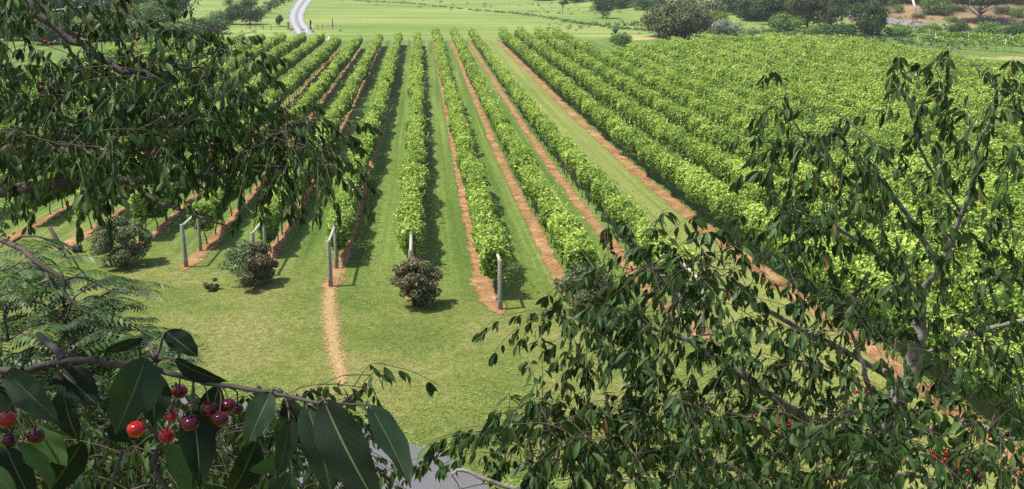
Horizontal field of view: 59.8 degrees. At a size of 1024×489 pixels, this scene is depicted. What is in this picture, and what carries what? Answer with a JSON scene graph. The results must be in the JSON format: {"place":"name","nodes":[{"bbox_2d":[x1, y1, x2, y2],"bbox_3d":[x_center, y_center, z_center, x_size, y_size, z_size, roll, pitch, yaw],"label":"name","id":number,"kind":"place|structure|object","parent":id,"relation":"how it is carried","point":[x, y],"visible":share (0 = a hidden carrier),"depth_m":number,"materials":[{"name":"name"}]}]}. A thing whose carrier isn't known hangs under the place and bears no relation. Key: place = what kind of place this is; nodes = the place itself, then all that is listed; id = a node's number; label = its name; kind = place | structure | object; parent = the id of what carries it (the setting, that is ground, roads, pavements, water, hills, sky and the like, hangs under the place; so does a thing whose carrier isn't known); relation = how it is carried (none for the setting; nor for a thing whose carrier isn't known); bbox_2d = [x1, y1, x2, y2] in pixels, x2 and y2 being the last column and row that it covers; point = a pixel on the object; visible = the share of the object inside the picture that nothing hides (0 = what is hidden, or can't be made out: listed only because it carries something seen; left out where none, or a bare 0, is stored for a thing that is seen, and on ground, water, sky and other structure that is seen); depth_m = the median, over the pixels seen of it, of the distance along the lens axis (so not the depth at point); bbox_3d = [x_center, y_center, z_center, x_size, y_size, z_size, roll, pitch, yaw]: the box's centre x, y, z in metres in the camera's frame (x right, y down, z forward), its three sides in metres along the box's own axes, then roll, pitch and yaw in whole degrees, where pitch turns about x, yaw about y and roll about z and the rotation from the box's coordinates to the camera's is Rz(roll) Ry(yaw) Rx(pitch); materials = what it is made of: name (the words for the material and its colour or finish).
{"place":"outdoors","nodes":[
{"label":"outdoors","id":0,"kind":"place"},
{"bbox_2d":[25,393,488,488],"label":"driveway","id":1,"kind":"structure","parent":0,"point":[428,481],"depth_m":19.36,"materials":[{"name":"concrete"}]},
{"bbox_2d":[288,0,313,34],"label":"gravel road","id":2,"kind":"structure","parent":0,"point":[296,20],"depth_m":206.23,"materials":[{"name":"grey gravel"}]},
{"bbox_2d":[0,0,1023,488],"bbox_3d":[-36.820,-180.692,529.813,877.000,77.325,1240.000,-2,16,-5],"label":"ground","id":3,"kind":"structure","parent":0,"point":[366,20],"depth_m":36.60,"materials":[{"name":"green plant"}]},
{"bbox_2d":[0,83,36,247],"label":"tree","id":4,"kind":"object","parent":3,"relation":"on","point":[6,226],"visible":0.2,"depth_m":23.77,"materials":[{"name":"green plant"}]},
{"bbox_2d":[24,20,75,44],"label":"bush","id":5,"kind":"object","parent":3,"relation":"on","point":[53,35],"visible":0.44,"depth_m":143.96,"materials":[{"name":"green plant"}]},
{"bbox_2d":[48,0,86,20],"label":"tree","id":6,"kind":"object","parent":3,"relation":"on","point":[60,5],"visible":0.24,"depth_m":186.87,"materials":[{"name":"green plant"}]},
{"bbox_2d":[2,37,155,89],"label":"vine row","id":7,"kind":"object","parent":3,"relation":"on","point":[107,51],"visible":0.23,"depth_m":114.18,"materials":[{"name":"green plant"}]},
{"bbox_2d":[2,35,172,92],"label":"vine row","id":8,"kind":"object","parent":3,"relation":"on","point":[144,47],"visible":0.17,"depth_m":110.94,"materials":[{"name":"green plant"}]},
{"bbox_2d":[0,239,207,447],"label":"sumac tree","id":9,"kind":"object","parent":3,"relation":"on","point":[67,318],"visible":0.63,"depth_m":7.85,"materials":[{"name":"green plant"}]},
{"bbox_2d":[12,36,200,109],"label":"vine row","id":10,"kind":"object","parent":3,"relation":"on","point":[131,59],"visible":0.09,"depth_m":104.61,"materials":[{"name":"green plant"}]},
{"bbox_2d":[0,34,223,125],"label":"vine row","id":11,"kind":"object","parent":3,"relation":"on","point":[172,53],"visible":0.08,"depth_m":103.73,"materials":[{"name":"green plant"}]},
{"bbox_2d":[26,279,202,477],"bbox_3d":[-4.343,3.877,10.489,2.437,7.192,1.300,13,20,37],"label":"sumac tree","id":12,"kind":"object","parent":3,"relation":"on","point":[139,292],"visible":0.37,"depth_m":9.60,"materials":[{"name":"green plant"}]},
{"bbox_2d":[86,215,152,266],"bbox_3d":[-15.916,-0.085,35.956,2.674,2.139,2.451,-2,16,-5],"label":"bush","id":13,"kind":"object","parent":3,"relation":"on","point":[120,254],"visible":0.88,"depth_m":35.76,"materials":[{"name":"green plant"}]},
{"bbox_2d":[0,33,244,141],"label":"vine row","id":14,"kind":"object","parent":3,"relation":"on","point":[235,41],"visible":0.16,"depth_m":94.66,"materials":[{"name":"green plant"}]},
{"bbox_2d":[110,0,138,24],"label":"bush","id":15,"kind":"object","parent":3,"relation":"on","point":[130,10],"visible":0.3,"depth_m":164.17,"materials":[{"name":"green plant"}]},
{"bbox_2d":[0,71,268,244],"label":"soil strip","id":16,"kind":"object","parent":3,"relation":"on","point":[46,219],"visible":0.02,"depth_m":43.68,"materials":[{"name":"orange soil"}]},
{"bbox_2d":[69,0,201,22],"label":"tree","id":17,"kind":"object","parent":3,"relation":"on","point":[103,2],"visible":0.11,"depth_m":181.04,"materials":[{"name":"green plant"}]},
{"bbox_2d":[17,33,265,161],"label":"vine row","id":18,"kind":"object","parent":3,"relation":"on","point":[239,48],"visible":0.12,"depth_m":101.93,"materials":[{"name":"green plant"}]},
{"bbox_2d":[118,17,165,41],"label":"bush","id":19,"kind":"object","parent":3,"relation":"on","point":[123,37],"visible":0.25,"depth_m":150.43,"materials":[{"name":"green plant"}]},
{"bbox_2d":[0,32,285,182],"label":"vine row","id":20,"kind":"object","parent":3,"relation":"on","point":[271,42],"visible":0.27,"depth_m":107.28,"materials":[{"name":"green plant"}]},
{"bbox_2d":[0,32,306,226],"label":"vine row","id":21,"kind":"object","parent":3,"relation":"on","point":[290,45],"visible":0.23,"depth_m":90.01,"materials":[{"name":"green plant"}]},
{"bbox_2d":[137,0,179,28],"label":"bush","id":22,"kind":"object","parent":3,"relation":"on","point":[155,15],"visible":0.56,"depth_m":171.09,"materials":[{"name":"green plant"}]},
{"bbox_2d":[154,19,207,38],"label":"bush","id":23,"kind":"object","parent":3,"relation":"on","point":[180,25],"visible":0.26,"depth_m":157.51,"materials":[{"name":"green plant"}]},
{"bbox_2d":[55,48,321,250],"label":"soil strip","id":24,"kind":"object","parent":3,"relation":"on","point":[89,232],"visible":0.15,"depth_m":41.96,"materials":[{"name":"orange soil"}]},
{"bbox_2d":[0,0,382,314],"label":"cherry tree","id":25,"kind":"object","parent":3,"relation":"on","point":[66,147],"visible":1,"depth_m":4.79,"materials":[{"name":"green plant"}]},
{"bbox_2d":[180,209,202,266],"bbox_3d":[-13.331,-0.070,37.078,0.183,2.260,2.663,-2,16,-5],"label":"trellis brace","id":26,"kind":"object","parent":3,"relation":"on","point":[184,250],"visible":0.88,"depth_m":35.96,"materials":[{"name":"grey wood"}]},
{"bbox_2d":[58,32,325,237],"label":"vine row","id":27,"kind":"object","parent":3,"relation":"on","point":[299,54],"visible":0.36,"depth_m":96.53,"materials":[{"name":"green plant"}]},
{"bbox_2d":[0,328,413,488],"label":"cherry tree","id":28,"kind":"object","parent":3,"relation":"on","point":[328,435],"visible":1,"depth_m":0.91,"materials":[{"name":"green plant"}]},
{"bbox_2d":[182,16,231,34],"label":"bush","id":29,"kind":"object","parent":3,"relation":"on","point":[212,24],"visible":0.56,"depth_m":164.66,"materials":[{"name":"green plant"}]},
{"bbox_2d":[206,8,237,23],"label":"bush","id":30,"kind":"object","parent":3,"relation":"on","point":[218,14],"visible":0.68,"depth_m":186.15,"materials":[{"name":"green plant"}]},
{"bbox_2d":[0,363,446,488],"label":"cherry tree","id":31,"kind":"object","parent":3,"relation":"on","point":[97,474],"visible":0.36,"depth_m":4.81,"materials":[{"name":"green plant"}]},
{"bbox_2d":[222,0,240,24],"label":"tree","id":32,"kind":"object","parent":3,"relation":"on","point":[228,9],"visible":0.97,"depth_m":185.56,"materials":[{"name":"green plant"}]},
{"bbox_2d":[123,35,341,231],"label":"vine row","id":33,"kind":"object","parent":3,"relation":"on","point":[295,81],"visible":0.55,"depth_m":75.42,"materials":[{"name":"green plant"}]},
{"bbox_2d":[129,50,339,254],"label":"soil strip","id":34,"kind":"object","parent":3,"relation":"on","point":[157,231],"visible":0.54,"depth_m":48.61,"materials":[{"name":"orange soil"}]},
{"bbox_2d":[233,0,263,22],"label":"tree","id":35,"kind":"object","parent":3,"relation":"on","point":[247,11],"visible":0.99,"depth_m":185.32,"materials":[{"name":"green plant"}]},
{"bbox_2d":[218,239,279,286],"bbox_3d":[-9.899,0.712,33.358,2.151,1.870,2.474,-2,16,-5],"label":"bush","id":36,"kind":"object","parent":3,"relation":"on","point":[253,272],"visible":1,"depth_m":33.12,"materials":[{"name":"green plant"}]},
{"bbox_2d":[180,49,360,270],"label":"soil strip","id":37,"kind":"object","parent":3,"relation":"on","point":[197,256],"visible":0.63,"depth_m":42.67,"materials":[{"name":"orange soil"}]},
{"bbox_2d":[186,34,363,251],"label":"vine row","id":38,"kind":"object","parent":3,"relation":"on","point":[320,87],"visible":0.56,"depth_m":70.68,"materials":[{"name":"green plant"}]},
{"bbox_2d":[250,31,383,252],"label":"vine row","id":39,"kind":"object","parent":3,"relation":"on","point":[343,104],"visible":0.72,"depth_m":64.27,"materials":[{"name":"green plant"}]},
{"bbox_2d":[258,47,381,262],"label":"soil strip","id":40,"kind":"object","parent":3,"relation":"on","point":[276,247],"visible":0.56,"depth_m":47.90,"materials":[{"name":"orange soil"}]},
{"bbox_2d":[326,224,338,286],"bbox_3d":[-6.930,0.612,34.426,0.183,2.266,2.663,-2,16,-5],"label":"trellis brace","id":41,"kind":"object","parent":3,"relation":"on","point":[329,262],"visible":0.87,"depth_m":33.33,"materials":[{"name":"grey wood"}]},
{"bbox_2d":[316,288,349,383],"bbox_3d":[-5.841,2.743,28.712,1.023,0.324,9.425,-4,16,-13],"label":"dead grass strip","id":42,"kind":"object","parent":3,"relation":"on","point":[331,332],"visible":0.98,"depth_m":28.19,"materials":[{"name":"beige plant"}]},
{"bbox_2d":[321,45,401,289],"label":"soil strip","id":43,"kind":"object","parent":3,"relation":"on","point":[344,254],"visible":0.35,"depth_m":39.27,"materials":[{"name":"orange soil"}]},
{"bbox_2d":[325,31,402,266],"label":"vine row","id":44,"kind":"object","parent":3,"relation":"on","point":[377,109],"visible":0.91,"depth_m":54.15,"materials":[{"name":"green plant"}]},
{"bbox_2d":[392,31,430,257],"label":"vine row","id":45,"kind":"object","parent":3,"relation":"on","point":[414,178],"visible":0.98,"depth_m":46.72,"materials":[{"name":"green plant"}]},
{"bbox_2d":[389,257,442,307],"bbox_3d":[-3.344,1.301,30.839,1.775,1.922,1.778,3,16,10],"label":"bush","id":46,"kind":"object","parent":3,"relation":"on","point":[422,274],"visible":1,"depth_m":30.46,"materials":[{"name":"green plant"}]},
{"bbox_2d":[432,42,505,314],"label":"soil strip","id":47,"kind":"object","parent":3,"relation":"on","point":[484,287],"visible":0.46,"depth_m":38.26,"materials":[{"name":"orange soil"}]},
{"bbox_2d":[431,27,512,293],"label":"vine row","id":48,"kind":"object","parent":3,"relation":"on","point":[486,224],"visible":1,"depth_m":42.70,"materials":[{"name":"green plant"}]},
{"bbox_2d":[493,246,502,309],"bbox_3d":[-0.528,1.273,31.768,0.183,2.279,2.663,-2,16,-5],"label":"trellis post","id":49,"kind":"object","parent":3,"relation":"on","point":[500,292],"visible":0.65,"depth_m":30.51,"materials":[{"name":"grey wood"}]},
{"bbox_2d":[61,211,942,486],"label":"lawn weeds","id":50,"kind":"object","parent":3,"relation":"on","point":[509,479],"visible":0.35,"depth_m":25.98,"materials":[{"name":"green plant"}]},
{"bbox_2d":[357,0,653,31],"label":"weeds","id":51,"kind":"object","parent":3,"relation":"on","point":[592,24],"visible":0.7,"depth_m":220.90,"materials":[{"name":"green plant"}]},
{"bbox_2d":[450,41,597,313],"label":"soil strip","id":52,"kind":"object","parent":3,"relation":"on","point":[539,237],"visible":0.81,"depth_m":48.10,"materials":[{"name":"orange soil"}]},
{"bbox_2d":[449,27,600,272],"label":"vine row","id":53,"kind":"object","parent":3,"relation":"on","point":[564,233],"visible":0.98,"depth_m":44.53,"materials":[{"name":"green plant"}]},
{"bbox_2d":[59,0,1023,49],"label":"undergrowth","id":54,"kind":"object","parent":3,"relation":"on","point":[871,35],"visible":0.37,"depth_m":168.88,"materials":[{"name":"green plant"}]},
{"bbox_2d":[554,260,609,315],"bbox_3d":[2.434,1.606,29.662,1.952,1.898,2.001,-2,16,-5],"label":"bush","id":55,"kind":"object","parent":3,"relation":"on","point":[575,272],"visible":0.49,"depth_m":29.42,"materials":[{"name":"green plant"}]},
{"bbox_2d":[468,27,700,314],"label":"vine row","id":56,"kind":"object","parent":3,"relation":"on","point":[611,201],"visible":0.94,"depth_m":47.89,"materials":[{"name":"green plant"}]},
{"bbox_2d":[467,40,711,341],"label":"soil strip","id":57,"kind":"object","parent":3,"relation":"on","point":[590,217],"visible":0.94,"depth_m":51.06,"materials":[{"name":"orange soil"}]},
{"bbox_2d":[589,0,615,17],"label":"tree","id":58,"kind":"object","parent":3,"relation":"on","point":[607,6],"visible":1,"depth_m":220.04,"materials":[{"name":"green plant"}]},
{"bbox_2d":[608,31,632,46],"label":"bush","id":59,"kind":"object","parent":3,"relation":"on","point":[624,37],"visible":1,"depth_m":144.16,"materials":[{"name":"green plant"}]},
{"bbox_2d":[630,0,652,9],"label":"bush","id":60,"kind":"object","parent":3,"relation":"on","point":[642,4],"visible":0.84,"depth_m":242.23,"materials":[{"name":"green plant"}]},
{"bbox_2d":[639,1,714,37],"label":"bush","id":61,"kind":"object","parent":3,"relation":"on","point":[682,21],"visible":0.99,"depth_m":159.07,"materials":[{"name":"green plant"}]},
{"bbox_2d":[678,262,704,335],"bbox_3d":[5.873,1.918,29.106,0.183,2.290,2.663,-2,16,-5],"label":"trellis post","id":62,"kind":"object","parent":3,"relation":"on","point":[702,313],"visible":0.18,"depth_m":27.99,"materials":[{"name":"grey wood"}]},
{"bbox_2d":[661,0,731,17],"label":"tree","id":63,"kind":"object","parent":3,"relation":"on","point":[712,4],"visible":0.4,"depth_m":185.29,"materials":[{"name":"green plant"}]},
{"bbox_2d":[412,41,1023,488],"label":"cherry tree","id":64,"kind":"object","parent":3,"relation":"on","point":[884,443],"visible":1,"depth_m":4.92,"materials":[{"name":"green plant"}]},
{"bbox_2d":[710,18,741,34],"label":"shrub","id":65,"kind":"object","parent":3,"relation":"on","point":[726,26],"visible":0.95,"depth_m":167.76,"materials":[{"name":"green plant"}]},
{"bbox_2d":[730,0,765,19],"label":"tree","id":66,"kind":"object","parent":3,"relation":"on","point":[745,5],"visible":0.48,"depth_m":210.22,"materials":[{"name":"green plant"}]},
{"bbox_2d":[495,26,1023,425],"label":"vine row","id":67,"kind":"object","parent":3,"relation":"on","point":[696,186],"visible":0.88,"depth_m":39.61,"materials":[{"name":"green plant"}]},
{"bbox_2d":[498,42,1023,473],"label":"soil strip","id":68,"kind":"object","parent":3,"relation":"on","point":[872,351],"visible":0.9,"depth_m":45.16,"materials":[{"name":"orange soil"}]},
{"bbox_2d":[514,26,1023,347],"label":"vine row","id":69,"kind":"object","parent":3,"relation":"on","point":[717,163],"visible":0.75,"depth_m":47.26,"materials":[{"name":"green plant"}]},
{"bbox_2d":[748,0,794,21],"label":"tree","id":70,"kind":"object","parent":3,"relation":"on","point":[770,7],"visible":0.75,"depth_m":198.74,"materials":[{"name":"green plant"}]},
{"bbox_2d":[534,26,1023,290],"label":"vine row","id":71,"kind":"object","parent":3,"relation":"on","point":[674,112],"visible":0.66,"depth_m":56.96,"materials":[{"name":"green plant"}]},
{"bbox_2d":[548,26,1023,257],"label":"vine row","id":72,"kind":"object","parent":3,"relation":"on","point":[647,79],"visible":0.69,"depth_m":61.53,"materials":[{"name":"green plant"}]},
{"bbox_2d":[767,11,806,30],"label":"bush","id":73,"kind":"object","parent":3,"relation":"on","point":[782,22],"visible":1,"depth_m":177.56,"materials":[{"name":"green plant"}]},
{"bbox_2d":[782,0,831,27],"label":"tree","id":74,"kind":"object","parent":3,"relation":"on","point":[815,11],"visible":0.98,"depth_m":184.88,"materials":[{"name":"green plant"}]},
{"bbox_2d":[609,46,1023,237],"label":"vine row","id":75,"kind":"object","parent":3,"relation":"on","point":[723,96],"visible":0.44,"depth_m":62.20,"materials":[{"name":"green plant"}]},
{"bbox_2d":[626,42,1023,213],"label":"vine row","id":76,"kind":"object","parent":3,"relation":"on","point":[692,71],"visible":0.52,"depth_m":66.19,"materials":[{"name":"green plant"}]},
{"bbox_2d":[641,41,1023,185],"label":"vine row","id":77,"kind":"object","parent":3,"relation":"on","point":[749,81],"visible":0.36,"depth_m":72.34,"materials":[{"name":"green plant"}]},
{"bbox_2d":[819,0,849,24],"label":"tree","id":78,"kind":"object","parent":3,"relation":"on","point":[837,7],"visible":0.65,"depth_m":192.65,"materials":[{"name":"green plant"}]},
{"bbox_2d":[814,23,859,36],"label":"bush","id":79,"kind":"object","parent":3,"relation":"on","point":[841,29],"visible":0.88,"depth_m":166.03,"materials":[{"name":"green plant"}]},
{"bbox_2d":[655,38,1023,169],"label":"vine row","id":80,"kind":"object","parent":3,"relation":"on","point":[817,93],"visible":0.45,"depth_m":76.87,"materials":[{"name":"green plant"}]},
{"bbox_2d":[667,36,1023,156],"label":"vine row","id":81,"kind":"object","parent":3,"relation":"on","point":[855,91],"visible":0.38,"depth_m":81.44,"materials":[{"name":"green plant"}]},
{"bbox_2d":[687,35,1022,144],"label":"vine row","id":82,"kind":"object","parent":3,"relation":"on","point":[829,76],"visible":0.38,"depth_m":89.97,"materials":[{"name":"green plant"}]},
{"bbox_2d":[702,34,1023,128],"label":"vine row","id":83,"kind":"object","parent":3,"relation":"on","point":[835,69],"visible":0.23,"depth_m":93.83,"materials":[{"name":"green plant"}]},
{"bbox_2d":[843,0,890,35],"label":"tree","id":84,"kind":"object","parent":3,"relation":"on","point":[873,15],"visible":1,"depth_m":165.71,"materials":[{"name":"green plant"}]},
{"bbox_2d":[719,33,1023,111],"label":"vine row","id":85,"kind":"object","parent":3,"relation":"on","point":[960,92],"visible":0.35,"depth_m":96.28,"materials":[{"name":"green plant"}]},
{"bbox_2d":[738,34,1023,107],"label":"vine row","id":86,"kind":"object","parent":3,"relation":"on","point":[835,56],"visible":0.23,"depth_m":101.81,"materials":[{"name":"green plant"}]},
{"bbox_2d":[756,33,1023,98],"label":"vine row","id":87,"kind":"object","parent":3,"relation":"on","point":[841,53],"visible":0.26,"depth_m":107.62,"materials":[{"name":"green plant"}]},
{"bbox_2d":[765,32,1023,84],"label":"vine row","id":88,"kind":"object","parent":3,"relation":"on","point":[879,55],"visible":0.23,"depth_m":110.18,"materials":[{"name":"green plant"}]},
{"bbox_2d":[885,25,913,35],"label":"bush","id":89,"kind":"object","parent":3,"relation":"on","point":[900,31],"visible":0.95,"depth_m":166.00,"materials":[{"name":"green plant"}]},
{"bbox_2d":[796,32,1023,86],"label":"vine row","id":90,"kind":"object","parent":3,"relation":"on","point":[893,55],"visible":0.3,"depth_m":112.64,"materials":[{"name":"green plant"}]},
{"bbox_2d":[812,33,1023,76],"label":"vine row","id":91,"kind":"object","parent":3,"relation":"on","point":[902,51],"visible":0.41,"depth_m":112.59,"materials":[{"name":"green plant"}]},
{"bbox_2d":[829,33,1020,76],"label":"vine row","id":92,"kind":"object","parent":3,"relation":"on","point":[923,50],"visible":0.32,"depth_m":116.08,"materials":[{"name":"green plant"}]},
{"bbox_2d":[915,22,943,35],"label":"bush","id":93,"kind":"object","parent":3,"relation":"on","point":[928,27],"visible":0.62,"depth_m":163.88,"materials":[{"name":"green plant"}]},
{"bbox_2d":[919,0,954,15],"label":"tree","id":94,"kind":"object","parent":3,"relation":"on","point":[940,7],"visible":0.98,"depth_m":202.41,"materials":[{"name":"green plant"}]},
{"bbox_2d":[945,19,973,36],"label":"bush","id":95,"kind":"object","parent":3,"relation":"on","point":[958,27],"visible":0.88,"depth_m":163.60,"materials":[{"name":"green plant"}]},
{"bbox_2d":[914,33,1023,52],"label":"vine row","id":96,"kind":"object","parent":3,"relation":"on","point":[959,39],"visible":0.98,"depth_m":140.05,"materials":[{"name":"green plant"}]},
{"bbox_2d":[923,29,1023,45],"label":"vine row","id":97,"kind":"object","parent":3,"relation":"on","point":[973,33],"visible":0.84,"depth_m":150.03,"materials":[{"name":"green plant"}]},
{"bbox_2d":[948,0,1012,22],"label":"tree","id":98,"kind":"object","parent":3,"relation":"on","point":[981,4],"visible":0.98,"depth_m":191.88,"materials":[{"name":"green plant"}]},
{"bbox_2d":[974,21,1003,36],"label":"bush","id":99,"kind":"object","parent":3,"relation":"on","point":[990,27],"visible":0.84,"depth_m":163.73,"materials":[{"name":"green plant"}]},
{"bbox_2d":[999,22,1023,36],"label":"bush","id":100,"kind":"object","parent":3,"relation":"on","point":[1016,28],"visible":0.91,"depth_m":164.18,"materials":[{"name":"green plant"}]},
{"bbox_2d":[1004,4,1023,17],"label":"bush","id":101,"kind":"object","parent":3,"relation":"on","point":[1018,11],"visible":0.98,"depth_m":195.67,"materials":[{"name":"green plant"}]},
{"bbox_2d":[803,10,998,34],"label":"lane","id":102,"kind":"structure","parent":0,"point":[904,22],"depth_m":197.79,"materials":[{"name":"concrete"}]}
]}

